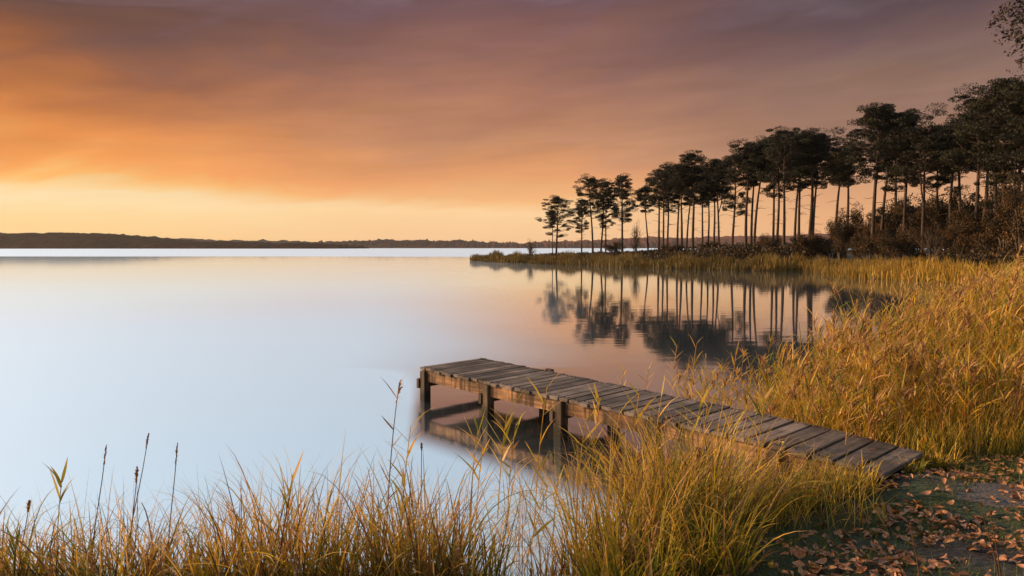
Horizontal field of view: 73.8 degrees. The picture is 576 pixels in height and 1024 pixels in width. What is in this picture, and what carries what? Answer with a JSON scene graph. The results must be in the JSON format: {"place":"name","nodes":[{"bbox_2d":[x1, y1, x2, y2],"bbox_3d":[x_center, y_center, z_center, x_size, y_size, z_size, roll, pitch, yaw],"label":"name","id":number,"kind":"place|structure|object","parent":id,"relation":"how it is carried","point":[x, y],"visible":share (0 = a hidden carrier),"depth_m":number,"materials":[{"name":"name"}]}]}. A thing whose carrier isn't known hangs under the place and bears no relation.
{"place":"outdoors","nodes":[
{"label":"outdoors","id":0,"kind":"place"},
{"bbox_2d":[0,232,367,248],"bbox_3d":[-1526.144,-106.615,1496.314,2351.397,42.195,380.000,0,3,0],"label":"hills","id":1,"kind":"structure","parent":0,"point":[56,240],"depth_m":1352.35,"materials":[{"name":"plant"}]},
{"bbox_2d":[0,248,1007,575],"bbox_3d":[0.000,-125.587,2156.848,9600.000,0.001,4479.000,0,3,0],"label":"water","id":2,"kind":"structure","parent":0,"point":[204,360],"depth_m":12.95,"materials":[{"name":"liquid"}]},
{"bbox_2d":[379,374,405,532],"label":"reed","id":3,"kind":"object","parent":2,"relation":"on","point":[399,387],"visible":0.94,"depth_m":4.56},
{"bbox_2d":[386,408,431,517],"bbox_3d":[-0.655,1.269,4.397,0.361,1.048,0.169,2,4,24],"label":"reed","id":4,"kind":"object","parent":2,"relation":"on","point":[408,453],"visible":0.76,"depth_m":4.44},
{"bbox_2d":[453,411,490,528],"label":"reed","id":5,"kind":"object","parent":2,"relation":"on","point":[475,450],"visible":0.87,"depth_m":4.97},
{"bbox_2d":[458,427,491,535],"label":"reed","id":6,"kind":"object","parent":2,"relation":"on","point":[476,461],"visible":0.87,"depth_m":4.96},
{"bbox_2d":[486,391,522,517],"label":"reed","id":7,"kind":"object","parent":2,"relation":"on","point":[508,428],"visible":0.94,"depth_m":5.28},
{"bbox_2d":[493,412,527,514],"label":"reed","id":8,"kind":"object","parent":2,"relation":"on","point":[513,448],"visible":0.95,"depth_m":5.24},
{"bbox_2d":[524,466,560,569],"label":"reed","id":9,"kind":"object","parent":2,"relation":"on","point":[547,523],"visible":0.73,"depth_m":4.48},
{"bbox_2d":[525,369,564,520],"bbox_3d":[0.249,1.203,5.115,0.338,1.193,0.159,0,3,0],"label":"reed","id":10,"kind":"object","parent":2,"relation":"on","point":[540,438],"visible":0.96,"depth_m":5.15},
{"bbox_2d":[560,404,600,518],"bbox_3d":[0.519,1.279,5.122,0.382,0.941,0.155,-1,3,-13],"label":"reed","id":11,"kind":"object","parent":2,"relation":"on","point":[587,436],"visible":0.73,"depth_m":5.12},
{"bbox_2d":[577,382,614,522],"bbox_3d":[0.640,1.208,5.006,0.276,1.096,0.317,3,4,40],"label":"reed","id":12,"kind":"object","parent":2,"relation":"on","point":[597,400],"visible":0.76,"depth_m":5.04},
{"bbox_2d":[0,0,1023,243],"label":"sky","id":13,"kind":"structure","parent":0,"point":[227,120],"materials":[{"name":"orange"}]},
{"bbox_2d":[179,233,927,247],"bbox_3d":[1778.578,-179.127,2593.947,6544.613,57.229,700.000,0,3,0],"label":"hills","id":14,"kind":"structure","parent":0,"point":[459,243],"depth_m":2351.75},
{"bbox_2d":[470,250,1023,575],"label":"ground","id":15,"kind":"structure","parent":0,"point":[922,483],"depth_m":4.45,"materials":[{"name":"soil"}]},
{"bbox_2d":[0,488,103,575],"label":"sedge tussock","id":16,"kind":"object","parent":15,"relation":"on","point":[19,553],"visible":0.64,"depth_m":4.06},
{"bbox_2d":[43,457,71,550],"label":"reed","id":17,"kind":"object","parent":15,"relation":"on","point":[59,482],"visible":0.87,"depth_m":4.02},
{"bbox_2d":[0,502,126,575],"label":"sedge tussock","id":18,"kind":"object","parent":15,"relation":"on","point":[40,570],"visible":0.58,"depth_m":3.99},
{"bbox_2d":[1,484,206,575],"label":"sedge tussock","id":19,"kind":"object","parent":15,"relation":"on","point":[144,563],"visible":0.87,"depth_m":3.92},
{"bbox_2d":[110,509,254,575],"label":"sedge tussock","id":20,"kind":"object","parent":15,"relation":"on","point":[129,556],"visible":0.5,"depth_m":3.99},
{"bbox_2d":[98,475,346,575],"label":"sedge tussock","id":21,"kind":"object","parent":15,"relation":"on","point":[212,552],"visible":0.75,"depth_m":3.79,"materials":[{"name":"plant"}]},
{"bbox_2d":[142,430,427,575],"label":"sedge tussock","id":22,"kind":"object","parent":15,"relation":"on","point":[300,557],"visible":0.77,"depth_m":3.93,"materials":[{"name":"plant"}]},
{"bbox_2d":[279,447,304,541],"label":"reed","id":23,"kind":"object","parent":15,"relation":"on","point":[292,478],"visible":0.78,"depth_m":4.03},
{"bbox_2d":[241,480,449,575],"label":"sedge tussock","id":24,"kind":"object","parent":15,"relation":"on","point":[353,568],"visible":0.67,"depth_m":3.87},
{"bbox_2d":[299,443,547,575],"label":"sedge tussock","id":25,"kind":"object","parent":15,"relation":"on","point":[418,560],"visible":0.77,"depth_m":3.96,"materials":[{"name":"plant"}]},
{"bbox_2d":[374,463,571,575],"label":"sedge tussock","id":26,"kind":"object","parent":15,"relation":"on","point":[434,557],"visible":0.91,"depth_m":3.86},
{"bbox_2d":[0,432,1023,575],"bbox_3d":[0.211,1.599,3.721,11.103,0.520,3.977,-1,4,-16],"label":"turf","id":27,"kind":"structure","parent":15,"relation":"on","point":[876,536],"depth_m":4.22,"materials":[{"name":"plant"}]},
{"bbox_2d":[536,195,578,252],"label":"pine tree","id":28,"kind":"object","parent":15,"relation":"on","point":[557,200],"visible":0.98,"depth_m":115.36,"materials":[{"name":"green plant"}]},
{"bbox_2d":[505,519,645,575],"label":"sedge tussock","id":29,"kind":"object","parent":15,"relation":"on","point":[552,571],"visible":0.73,"depth_m":4.09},
{"bbox_2d":[570,198,589,252],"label":"pine tree","id":30,"kind":"object","parent":15,"relation":"on","point":[585,224],"visible":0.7,"depth_m":112.01,"materials":[{"name":"green plant"}]},
{"bbox_2d":[571,173,609,251],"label":"pine tree","id":31,"kind":"object","parent":15,"relation":"on","point":[591,182],"visible":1,"depth_m":108.81,"materials":[{"name":"green plant"}]},
{"bbox_2d":[590,178,619,251],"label":"pine tree","id":32,"kind":"object","parent":15,"relation":"on","point":[601,185],"visible":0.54,"depth_m":113.22,"materials":[{"name":"green plant"}]},
{"bbox_2d":[592,187,618,251],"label":"pine tree","id":33,"kind":"object","parent":15,"relation":"on","point":[602,224],"visible":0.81,"depth_m":111.03,"materials":[{"name":"green plant"}]},
{"bbox_2d":[588,395,635,486],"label":"reed","id":34,"kind":"object","parent":15,"relation":"on","point":[615,453],"visible":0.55,"depth_m":4.90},
{"bbox_2d":[603,240,625,252],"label":"bush","id":35,"kind":"object","parent":15,"relation":"on","point":[614,246],"visible":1,"depth_m":103.56,"materials":[{"name":"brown plant"}]},
{"bbox_2d":[606,173,638,251],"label":"pine tree","id":36,"kind":"object","parent":15,"relation":"on","point":[624,194],"visible":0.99,"depth_m":106.26,"materials":[{"name":"green plant"}]},
{"bbox_2d":[495,413,757,575],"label":"sedge tussock","id":37,"kind":"object","parent":15,"relation":"on","point":[616,528],"visible":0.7,"depth_m":4.19,"materials":[{"name":"plant"}]},
{"bbox_2d":[540,485,717,575],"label":"sedge tussock","id":38,"kind":"object","parent":15,"relation":"on","point":[648,565],"visible":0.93,"depth_m":3.73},
{"bbox_2d":[606,381,655,501],"bbox_3d":[0.883,1.196,5.012,0.388,1.021,0.123,0,3,6],"label":"reed","id":39,"kind":"object","parent":15,"relation":"on","point":[643,410],"visible":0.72,"depth_m":5.00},
{"bbox_2d":[629,220,643,252],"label":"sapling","id":40,"kind":"object","parent":15,"relation":"on","point":[635,244],"visible":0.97,"depth_m":99.44,"materials":[{"name":"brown plant"}]},
{"bbox_2d":[630,184,654,250],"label":"pine tree","id":41,"kind":"object","parent":15,"relation":"on","point":[643,191],"visible":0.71,"depth_m":105.61,"materials":[{"name":"green plant"}]},
{"bbox_2d":[642,168,677,251],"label":"pine tree","id":42,"kind":"object","parent":15,"relation":"on","point":[652,201],"visible":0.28,"depth_m":102.44,"materials":[{"name":"green plant"}]},
{"bbox_2d":[642,163,678,255],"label":"pine tree","id":43,"kind":"object","parent":15,"relation":"on","point":[655,182],"visible":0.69,"depth_m":99.17,"materials":[{"name":"green plant"}]},
{"bbox_2d":[417,358,922,482],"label":"jetty","id":44,"kind":"object","parent":15,"relation":"on","point":[489,382],"visible":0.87,"depth_m":7.00,"materials":[{"name":"wood"}]},
{"bbox_2d":[658,242,683,254],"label":"bush","id":45,"kind":"object","parent":15,"relation":"on","point":[675,247],"visible":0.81,"depth_m":95.72,"materials":[{"name":"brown plant"}]},
{"bbox_2d":[659,162,697,248],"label":"pine tree","id":46,"kind":"object","parent":15,"relation":"on","point":[676,184],"visible":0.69,"depth_m":94.82,"materials":[{"name":"green plant"}]},
{"bbox_2d":[660,169,696,251],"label":"pine tree","id":47,"kind":"object","parent":15,"relation":"on","point":[667,192],"visible":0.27,"depth_m":98.29,"materials":[{"name":"green plant"}]},
{"bbox_2d":[548,388,819,546],"bbox_3d":[1.115,1.244,4.613,1.843,1.129,1.830,0,3,0],"label":"sedge tussock","id":48,"kind":"object","parent":15,"relation":"on","point":[681,460],"visible":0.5,"depth_m":4.56,"materials":[{"name":"plant"}]},
{"bbox_2d":[672,385,712,461],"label":"reed","id":49,"kind":"object","parent":15,"relation":"on","point":[703,399],"visible":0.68,"depth_m":5.17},
{"bbox_2d":[667,149,722,249],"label":"pine tree","id":50,"kind":"object","parent":15,"relation":"on","point":[693,157],"visible":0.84,"depth_m":92.96,"materials":[{"name":"green plant"}]},
{"bbox_2d":[687,167,721,243],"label":"pine tree","id":51,"kind":"object","parent":15,"relation":"on","point":[702,206],"visible":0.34,"depth_m":95.28,"materials":[{"name":"green plant"}]},
{"bbox_2d":[614,452,804,575],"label":"sedge tussock","id":52,"kind":"object","parent":15,"relation":"on","point":[712,550],"visible":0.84,"depth_m":3.90,"materials":[{"name":"plant"}]},
{"bbox_2d":[698,165,729,242],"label":"pine tree","id":53,"kind":"object","parent":15,"relation":"on","point":[719,197],"visible":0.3,"depth_m":93.26,"materials":[{"name":"green plant"}]},
{"bbox_2d":[698,158,736,242],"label":"pine tree","id":54,"kind":"object","parent":15,"relation":"on","point":[718,165],"visible":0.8,"depth_m":90.77,"materials":[{"name":"green plant"}]},
{"bbox_2d":[715,152,752,244],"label":"pine tree","id":55,"kind":"object","parent":15,"relation":"on","point":[730,197],"visible":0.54,"depth_m":89.00,"materials":[{"name":"green plant"}]},
{"bbox_2d":[469,249,1018,284],"bbox_3d":[15.638,-3.363,75.550,15.434,2.090,84.704,-2,4,-25],"label":"reed bed","id":56,"kind":"object","parent":15,"relation":"on","point":[916,269],"visible":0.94,"depth_m":61.84,"materials":[{"name":"plant"}]},
{"bbox_2d":[720,138,771,245],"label":"pine tree","id":57,"kind":"object","parent":15,"relation":"on","point":[737,157],"visible":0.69,"depth_m":85.77,"materials":[{"name":"green plant"}]},
{"bbox_2d":[641,421,852,530],"bbox_3d":[1.583,1.369,4.923,1.446,0.876,1.468,0,3,0],"label":"sedge tussock","id":58,"kind":"object","parent":15,"relation":"on","point":[756,467],"visible":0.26,"depth_m":4.74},
{"bbox_2d":[738,150,758,244],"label":"pine tree","id":59,"kind":"object","parent":15,"relation":"on","point":[751,229],"visible":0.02,"depth_m":89.48,"materials":[{"name":"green plant"}]},
{"bbox_2d":[741,385,774,460],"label":"reed","id":60,"kind":"object","parent":15,"relation":"on","point":[768,393],"visible":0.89,"depth_m":5.77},
{"bbox_2d":[737,134,788,244],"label":"pine tree","id":61,"kind":"object","parent":15,"relation":"on","point":[755,167],"visible":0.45,"depth_m":83.88,"materials":[{"name":"green plant"}]},
{"bbox_2d":[506,239,1023,267],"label":"undergrowth","id":62,"kind":"object","parent":15,"relation":"on","point":[742,252],"visible":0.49,"depth_m":74.61,"materials":[{"name":"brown plant"}]},
{"bbox_2d":[753,233,781,246],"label":"bush","id":63,"kind":"object","parent":15,"relation":"on","point":[766,240],"visible":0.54,"depth_m":83.78,"materials":[{"name":"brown plant"}]},
{"bbox_2d":[751,134,795,239],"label":"pine tree","id":64,"kind":"object","parent":15,"relation":"on","point":[766,190],"visible":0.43,"depth_m":83.37,"materials":[{"name":"green plant"}]},
{"bbox_2d":[753,125,815,247],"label":"pine tree","id":65,"kind":"object","parent":15,"relation":"on","point":[782,136],"visible":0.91,"depth_m":78.35,"materials":[{"name":"green plant"}]},
{"bbox_2d":[753,449,851,513],"bbox_3d":[2.174,1.501,5.183,0.775,0.518,0.836,2,4,32],"label":"sedge tussock","id":66,"kind":"object","parent":15,"relation":"on","point":[811,490],"visible":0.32,"depth_m":5.10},
{"bbox_2d":[776,142,828,242],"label":"pine tree","id":67,"kind":"object","parent":15,"relation":"on","point":[799,202],"visible":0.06,"depth_m":83.75,"materials":[{"name":"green plant"}]},
{"bbox_2d":[779,129,827,247],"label":"pine tree","id":68,"kind":"object","parent":15,"relation":"on","point":[796,203],"visible":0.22,"depth_m":80.66,"materials":[{"name":"green plant"}]},
{"bbox_2d":[790,229,828,258],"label":"bush","id":69,"kind":"object","parent":15,"relation":"on","point":[801,239],"visible":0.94,"depth_m":77.24,"materials":[{"name":"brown plant"}]},
{"bbox_2d":[793,133,830,256],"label":"pine tree","id":70,"kind":"object","parent":15,"relation":"on","point":[815,195],"visible":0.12,"depth_m":81.61,"materials":[{"name":"green plant"}]},
{"bbox_2d":[780,127,845,257],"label":"pine tree","id":71,"kind":"object","parent":15,"relation":"on","point":[818,137],"visible":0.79,"depth_m":77.74,"materials":[{"name":"green plant"}]},
{"bbox_2d":[818,141,864,258],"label":"pine tree","id":72,"kind":"object","parent":15,"relation":"on","point":[852,172],"visible":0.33,"depth_m":76.78,"materials":[{"name":"green plant"}]},
{"bbox_2d":[824,217,860,260],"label":"bush","id":73,"kind":"object","parent":15,"relation":"on","point":[840,237],"visible":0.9,"depth_m":71.46,"materials":[{"name":"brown plant"}]},
{"bbox_2d":[803,451,889,500],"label":"sedge tussock","id":74,"kind":"object","parent":15,"relation":"on","point":[861,481],"visible":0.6,"depth_m":5.02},
{"bbox_2d":[816,410,877,436],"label":"sedge tussock","id":75,"kind":"object","parent":15,"relation":"on","point":[853,423],"visible":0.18,"depth_m":6.46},
{"bbox_2d":[820,137,874,258],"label":"pine tree","id":76,"kind":"object","parent":15,"relation":"on","point":[842,176],"visible":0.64,"depth_m":74.82,"materials":[{"name":"green plant"}]},
{"bbox_2d":[673,244,1023,463],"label":"reed bed","id":77,"kind":"object","parent":15,"relation":"on","point":[1008,304],"visible":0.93,"depth_m":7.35,"materials":[{"name":"plant"}]},
{"bbox_2d":[685,451,1023,575],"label":"leaf litter","id":78,"kind":"object","parent":15,"relation":"on","point":[928,512],"visible":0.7,"depth_m":4.39,"materials":[{"name":"plant"}]},
{"bbox_2d":[833,201,875,258],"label":"bush","id":79,"kind":"object","parent":15,"relation":"on","point":[855,219],"visible":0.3,"depth_m":75.22,"materials":[{"name":"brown plant"}]},
{"bbox_2d":[845,224,894,259],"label":"bush","id":80,"kind":"object","parent":15,"relation":"on","point":[857,246],"visible":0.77,"depth_m":63.79,"materials":[{"name":"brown plant"}]},
{"bbox_2d":[829,102,924,259],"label":"pine tree","id":81,"kind":"object","parent":15,"relation":"on","point":[883,113],"visible":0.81,"depth_m":67.42,"materials":[{"name":"green plant"}]},
{"bbox_2d":[848,397,916,440],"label":"sedge tussock","id":82,"kind":"object","parent":15,"relation":"on","point":[881,422],"visible":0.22,"depth_m":6.62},
{"bbox_2d":[862,200,917,259],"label":"bush","id":83,"kind":"object","parent":15,"relation":"on","point":[889,220],"visible":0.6,"depth_m":71.47,"materials":[{"name":"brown plant"}]},
{"bbox_2d":[863,108,917,257],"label":"pine tree","id":84,"kind":"object","parent":15,"relation":"on","point":[884,198],"visible":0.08,"depth_m":71.33,"materials":[{"name":"green plant"}]},
{"bbox_2d":[866,126,922,257],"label":"pine tree","id":85,"kind":"object","parent":15,"relation":"on","point":[895,193],"visible":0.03,"depth_m":72.31,"materials":[{"name":"green plant"}]},
{"bbox_2d":[878,361,920,436],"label":"reed","id":86,"kind":"object","parent":15,"relation":"on","point":[900,392],"visible":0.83,"depth_m":6.38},
{"bbox_2d":[873,225,927,260],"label":"bush","id":87,"kind":"object","parent":15,"relation":"on","point":[902,247],"visible":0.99,"depth_m":59.65,"materials":[{"name":"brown plant"}]},
{"bbox_2d":[876,193,940,255],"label":"bush","id":88,"kind":"object","parent":15,"relation":"on","point":[902,200],"visible":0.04,"depth_m":80.58,"materials":[{"name":"brown plant"}]},
{"bbox_2d":[871,102,947,257],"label":"pine tree","id":89,"kind":"object","parent":15,"relation":"on","point":[913,118],"visible":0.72,"depth_m":65.63,"materials":[{"name":"green plant"}]},
{"bbox_2d":[896,455,928,472],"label":"sedge tussock","id":90,"kind":"object","parent":15,"relation":"on","point":[918,469],"visible":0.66,"depth_m":5.35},
{"bbox_2d":[894,197,944,258],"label":"bush","id":91,"kind":"object","parent":15,"relation":"on","point":[915,221],"visible":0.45,"depth_m":68.44,"materials":[{"name":"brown plant"}]},
{"bbox_2d":[886,125,969,258],"bbox_3d":[39.014,-8.678,64.337,5.874,13.300,6.859,-3,5,-23],"label":"pine tree","id":92,"kind":"object","parent":15,"relation":"on","point":[922,145],"visible":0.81,"depth_m":64.05,"materials":[{"name":"green plant"}]},
{"bbox_2d":[913,222,948,259],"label":"bush","id":93,"kind":"object","parent":15,"relation":"on","point":[932,253],"visible":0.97,"depth_m":56.83,"materials":[{"name":"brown plant"}]},
{"bbox_2d":[914,451,955,469],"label":"sedge tussock","id":94,"kind":"object","parent":15,"relation":"on","point":[930,465],"visible":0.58,"depth_m":5.60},
{"bbox_2d":[903,148,970,247],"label":"pine tree","id":95,"kind":"object","parent":15,"relation":"on","point":[955,191],"visible":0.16,"depth_m":67.00,"materials":[{"name":"green plant"}]},
{"bbox_2d":[914,440,976,469],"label":"sedge tussock","id":96,"kind":"object","parent":15,"relation":"on","point":[947,461],"visible":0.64,"depth_m":5.63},
{"bbox_2d":[925,191,974,258],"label":"bush","id":97,"kind":"object","parent":15,"relation":"on","point":[943,216],"visible":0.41,"depth_m":67.23,"materials":[{"name":"brown plant"}]},
{"bbox_2d":[921,123,981,254],"bbox_3d":[41.127,-8.734,63.872,5.736,13.330,5.937,1,3,37],"label":"pine tree","id":98,"kind":"object","parent":15,"relation":"on","point":[936,164],"visible":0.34,"depth_m":63.41,"materials":[{"name":"green plant"}]},
{"bbox_2d":[932,117,974,254],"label":"pine tree","id":99,"kind":"object","parent":15,"relation":"on","point":[959,193],"visible":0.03,"depth_m":65.61,"materials":[{"name":"green plant"}]},
{"bbox_2d":[940,217,989,259],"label":"bush","id":100,"kind":"object","parent":15,"relation":"on","point":[954,240],"visible":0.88,"depth_m":55.28,"materials":[{"name":"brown plant"}]},
{"bbox_2d":[936,92,1014,260],"bbox_3d":[40.396,-9.351,58.798,6.587,15.304,6.843,1,4,23],"label":"pine tree","id":101,"kind":"object","parent":15,"relation":"on","point":[947,157],"visible":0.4,"depth_m":59.07,"materials":[{"name":"green plant"}]},
{"bbox_2d":[945,195,1009,252],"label":"bush","id":102,"kind":"object","parent":15,"relation":"on","point":[959,220],"visible":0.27,"depth_m":59.41,"materials":[{"name":"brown plant"}]},
{"bbox_2d":[947,185,1011,253],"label":"bush","id":103,"kind":"object","parent":15,"relation":"on","point":[980,212],"visible":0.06,"depth_m":66.16,"materials":[{"name":"brown plant"}]},
{"bbox_2d":[947,82,1022,259],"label":"pine tree","id":104,"kind":"object","parent":15,"relation":"on","point":[976,149],"visible":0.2,"depth_m":58.60,"materials":[{"name":"green plant"}]},
{"bbox_2d":[953,76,1023,242],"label":"pine tree","id":105,"kind":"object","parent":15,"relation":"on","point":[995,87],"visible":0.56,"depth_m":56.23,"materials":[{"name":"green plant"}]},
{"bbox_2d":[966,206,1023,263],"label":"bush","id":106,"kind":"object","parent":15,"relation":"on","point":[991,224],"visible":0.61,"depth_m":52.31,"materials":[{"name":"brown plant"}]},
{"bbox_2d":[973,132,1023,249],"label":"pine tree","id":107,"kind":"object","parent":15,"relation":"on","point":[997,181],"visible":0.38,"depth_m":55.94,"materials":[{"name":"green plant"}]},
{"bbox_2d":[975,75,1023,248],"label":"pine tree","id":108,"kind":"object","parent":15,"relation":"on","point":[1006,95],"visible":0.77,"depth_m":53.92,"materials":[{"name":"green plant"}]},
{"bbox_2d":[984,96,1023,258],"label":"pine tree","id":109,"kind":"object","parent":15,"relation":"on","point":[1001,172],"visible":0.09,"depth_m":56.51,"materials":[{"name":"green plant"}]},
{"bbox_2d":[985,0,1023,78],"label":"birch tree","id":110,"kind":"object","parent":15,"relation":"on","point":[1014,23],"visible":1,"depth_m":10.59,"materials":[{"name":"plant"}]},
{"bbox_2d":[991,93,1023,182],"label":"pine tree","id":111,"kind":"object","parent":15,"relation":"on","point":[1019,160],"visible":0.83,"depth_m":51.96,"materials":[{"name":"green plant"}]},
{"bbox_2d":[993,170,1023,264],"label":"bush","id":112,"kind":"object","parent":15,"relation":"on","point":[1012,203],"visible":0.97,"depth_m":49.39,"materials":[{"name":"brown plant"}]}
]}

